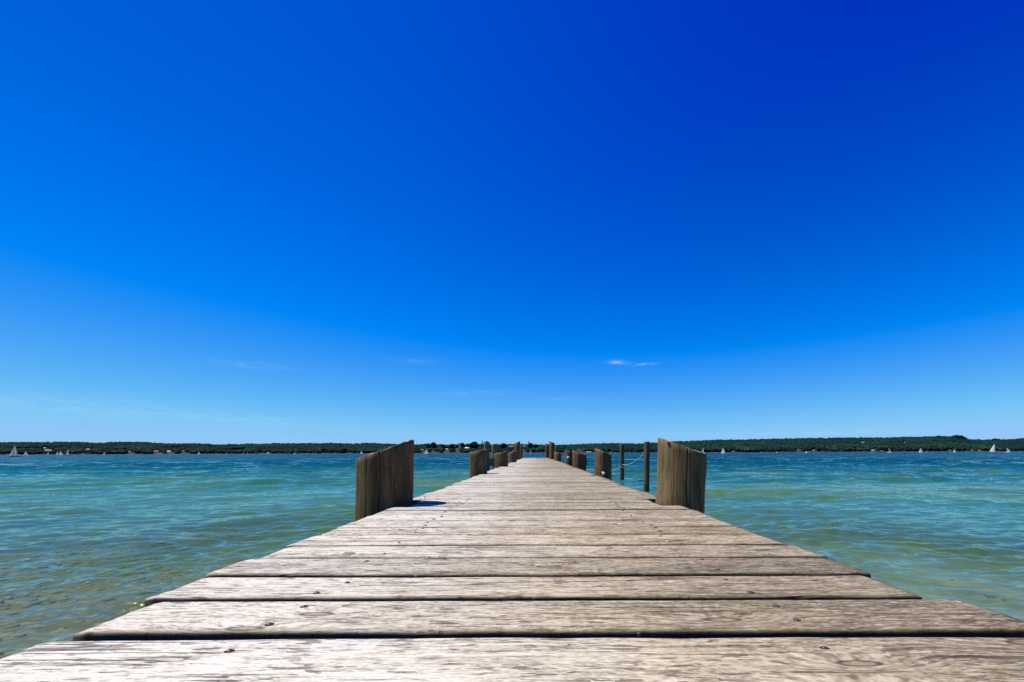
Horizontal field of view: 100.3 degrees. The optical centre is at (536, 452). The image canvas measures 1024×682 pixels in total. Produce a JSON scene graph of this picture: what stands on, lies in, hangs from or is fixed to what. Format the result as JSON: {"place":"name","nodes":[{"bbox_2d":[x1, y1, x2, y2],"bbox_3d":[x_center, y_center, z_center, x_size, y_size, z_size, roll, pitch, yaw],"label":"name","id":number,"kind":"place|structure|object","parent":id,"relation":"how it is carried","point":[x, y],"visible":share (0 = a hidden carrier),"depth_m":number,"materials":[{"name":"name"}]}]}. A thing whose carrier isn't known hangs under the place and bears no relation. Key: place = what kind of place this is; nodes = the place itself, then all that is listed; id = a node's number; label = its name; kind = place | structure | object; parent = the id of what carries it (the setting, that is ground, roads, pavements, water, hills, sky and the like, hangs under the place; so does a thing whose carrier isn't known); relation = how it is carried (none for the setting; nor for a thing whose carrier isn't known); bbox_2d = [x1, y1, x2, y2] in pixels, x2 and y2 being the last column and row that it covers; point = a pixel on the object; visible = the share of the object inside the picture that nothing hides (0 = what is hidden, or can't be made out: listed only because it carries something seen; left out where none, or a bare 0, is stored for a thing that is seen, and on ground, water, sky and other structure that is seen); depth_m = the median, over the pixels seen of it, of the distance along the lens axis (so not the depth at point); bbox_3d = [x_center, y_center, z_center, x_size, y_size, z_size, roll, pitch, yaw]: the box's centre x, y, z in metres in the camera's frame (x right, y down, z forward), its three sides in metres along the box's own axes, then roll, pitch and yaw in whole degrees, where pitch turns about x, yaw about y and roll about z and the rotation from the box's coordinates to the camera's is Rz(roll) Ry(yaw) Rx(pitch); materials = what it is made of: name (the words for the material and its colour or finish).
{"place":"outdoors","nodes":[
{"label":"outdoors","id":0,"kind":"place"},
{"bbox_2d":[0,452,1023,648],"bbox_3d":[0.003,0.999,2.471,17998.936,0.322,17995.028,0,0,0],"label":"water","id":1,"kind":"structure","parent":0,"point":[790,498],"depth_m":10.76,"materials":[{"name":"blue liquid"}]},
{"bbox_2d":[9,445,20,456],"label":"sailboat","id":2,"kind":"object","parent":1,"relation":"on","point":[14,453],"visible":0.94,"depth_m":224.70,"materials":[{"name":"white fabric"}]},
{"bbox_2d":[484,442,488,470],"bbox_3d":[-1.281,0.865,11.001,0.141,2.308,0.139,0,0,0],"label":"mooring pole","id":3,"kind":"object","parent":1,"relation":"in","point":[486,445],"visible":0.27,"depth_m":10.94,"materials":[{"name":"brown wood"}]},
{"bbox_2d":[492,444,496,469],"bbox_3d":[-1.328,0.932,13.399,0.156,2.430,0.154,0,0,0],"label":"mooring pole","id":4,"kind":"object","parent":1,"relation":"in","point":[494,449],"visible":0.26,"depth_m":13.34,"materials":[{"name":"brown wood"}]},
{"bbox_2d":[620,444,623,479],"bbox_3d":[3.043,0.959,15.200,0.153,2.538,0.150,0,0,0],"label":"mooring pole","id":5,"kind":"object","parent":1,"relation":"in","point":[621,461],"visible":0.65,"depth_m":15.14,"materials":[{"name":"brown wood"}]},
{"bbox_2d":[643,442,649,491],"bbox_3d":[2.911,0.854,11.301,0.184,2.315,0.152,0,0,0],"label":"mooring pole","id":6,"kind":"object","parent":1,"relation":"in","point":[646,464],"visible":0.67,"depth_m":11.23,"materials":[{"name":"brown wood"}]},
{"bbox_2d":[0,514,1023,658],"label":"lakebed","id":7,"kind":"structure","parent":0,"point":[972,591],"depth_m":5.93,"materials":[{"name":"beige sand"}]},
{"bbox_2d":[355,440,413,521],"bbox_3d":[-0.913,0.727,2.532,0.364,1.618,0.327,0,0,0],"label":"jetty pile","id":8,"kind":"object","parent":7,"relation":"on","point":[384,479],"visible":0.33,"depth_m":2.39,"materials":[{"name":"brown wood"}]},
{"bbox_2d":[469,449,486,477],"bbox_3d":[-0.844,0.859,6.200,0.266,1.828,0.263,0,0,0],"label":"jetty pile","id":9,"kind":"object","parent":7,"relation":"on","point":[477,462],"visible":0.27,"depth_m":6.08,"materials":[{"name":"brown wood"}]},
{"bbox_2d":[494,451,507,467],"bbox_3d":[-0.795,0.922,9.601,0.339,1.950,0.335,0,0,0],"label":"jetty pile","id":10,"kind":"object","parent":7,"relation":"on","point":[501,459],"visible":0.23,"depth_m":9.46,"materials":[{"name":"brown wood"}]},
{"bbox_2d":[0,522,1005,654],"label":"stones","id":11,"kind":"object","parent":7,"relation":"on","point":[86,582],"visible":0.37,"depth_m":6.01,"materials":[{"name":"grey stone"}]},
{"bbox_2d":[509,451,516,462],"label":"jetty pile","id":12,"kind":"object","parent":7,"relation":"on","point":[512,456],"visible":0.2,"depth_m":13.59,"materials":[{"name":"brown wood"}]},
{"bbox_2d":[515,441,519,459],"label":"jetty pile","id":13,"kind":"object","parent":7,"relation":"on","point":[517,446],"visible":0.23,"depth_m":19.89,"materials":[{"name":"brown wood"}]},
{"bbox_2d":[0,458,1023,681],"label":"jetty","id":14,"kind":"object","parent":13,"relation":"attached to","point":[536,570],"visible":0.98,"depth_m":0.80,"materials":[{"name":"grey wood"}]},
{"bbox_2d":[488,458,494,465],"bbox_3d":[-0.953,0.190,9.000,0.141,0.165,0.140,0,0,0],"label":"cross beam","id":15,"kind":"structure","parent":14,"relation":"on","point":[491,461],"depth_m":8.93,"materials":[{"name":"brown wood"}]},
{"bbox_2d":[520,443,522,458],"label":"jetty pile","id":16,"kind":"object","parent":7,"relation":"on","point":[521,451],"visible":0.36,"depth_m":23.24,"materials":[{"name":"brown wood"}]},
{"bbox_2d":[545,443,548,457],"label":"jetty pile","id":17,"kind":"object","parent":7,"relation":"on","point":[546,450],"visible":0.34,"depth_m":26.31,"materials":[{"name":"brown wood"}]},
{"bbox_2d":[549,441,554,458],"bbox_3d":[0.738,1.021,20.398,0.269,3.178,0.269,0,0,0],"label":"jetty pile","id":18,"kind":"object","parent":7,"relation":"on","point":[551,449],"visible":0.34,"depth_m":20.29,"materials":[{"name":"brown wood"}]},
{"bbox_2d":[554,451,560,461],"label":"jetty pile","id":19,"kind":"object","parent":7,"relation":"on","point":[557,456],"visible":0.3,"depth_m":16.27,"materials":[{"name":"brown wood"}]},
{"bbox_2d":[565,450,572,465],"bbox_3d":[0.957,1.014,12.595,0.225,2.199,0.233,0,0,0],"label":"jetty pile","id":20,"kind":"object","parent":7,"relation":"on","point":[568,457],"visible":0.28,"depth_m":12.52,"materials":[{"name":"brown wood"}]},
{"bbox_2d":[573,450,586,470],"bbox_3d":[0.928,0.937,9.101,0.312,2.002,0.290,0,0,0],"label":"jetty pile","id":21,"kind":"object","parent":7,"relation":"on","point":[579,460],"visible":0.26,"depth_m":8.99,"materials":[{"name":"brown wood"}]},
{"bbox_2d":[595,448,611,480],"bbox_3d":[0.875,0.823,5.595,0.219,1.781,0.228,0,0,0],"label":"jetty pile","id":22,"kind":"object","parent":7,"relation":"on","point":[603,463],"visible":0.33,"depth_m":5.51,"materials":[{"name":"brown wood"}]},
{"bbox_2d":[655,438,706,512],"bbox_3d":[0.862,0.766,2.561,0.321,1.721,0.278,0,0,0],"label":"jetty pile","id":23,"kind":"object","parent":7,"relation":"on","point":[681,474],"visible":0.27,"depth_m":2.44,"materials":[{"name":"brown wood"}]},
{"bbox_2d":[0,441,1023,454],"bbox_3d":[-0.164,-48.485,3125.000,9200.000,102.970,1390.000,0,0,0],"label":"hills","id":24,"kind":"structure","parent":0,"point":[610,451],"depth_m":2538.12,"materials":[{"name":"green plant"}]},
{"bbox_2d":[469,441,478,447],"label":"broadleaf tree","id":25,"kind":"object","parent":24,"relation":"on","point":[473,445],"visible":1,"depth_m":2640.24,"materials":[{"name":"green plant"}]},
{"bbox_2d":[0,435,1023,453],"bbox_3d":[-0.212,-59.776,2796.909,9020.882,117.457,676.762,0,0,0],"label":"forest","id":26,"kind":"object","parent":24,"relation":"on","point":[874,443],"visible":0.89,"depth_m":2711.97,"materials":[{"name":"green plant"}]},
{"bbox_2d":[881,445,889,450],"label":"broadleaf tree","id":27,"kind":"object","parent":24,"relation":"on","point":[885,447],"visible":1,"depth_m":2534.91,"materials":[{"name":"green plant"}]},
{"bbox_2d":[0,0,1023,444],"label":"sky","id":28,"kind":"structure","parent":0,"point":[447,222],"materials":[{"name":"blue"}]},
{"bbox_2d":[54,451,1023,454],"bbox_3d":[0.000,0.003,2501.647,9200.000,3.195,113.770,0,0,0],"label":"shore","id":29,"kind":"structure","parent":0,"point":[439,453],"depth_m":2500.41,"materials":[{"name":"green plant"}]}
]}

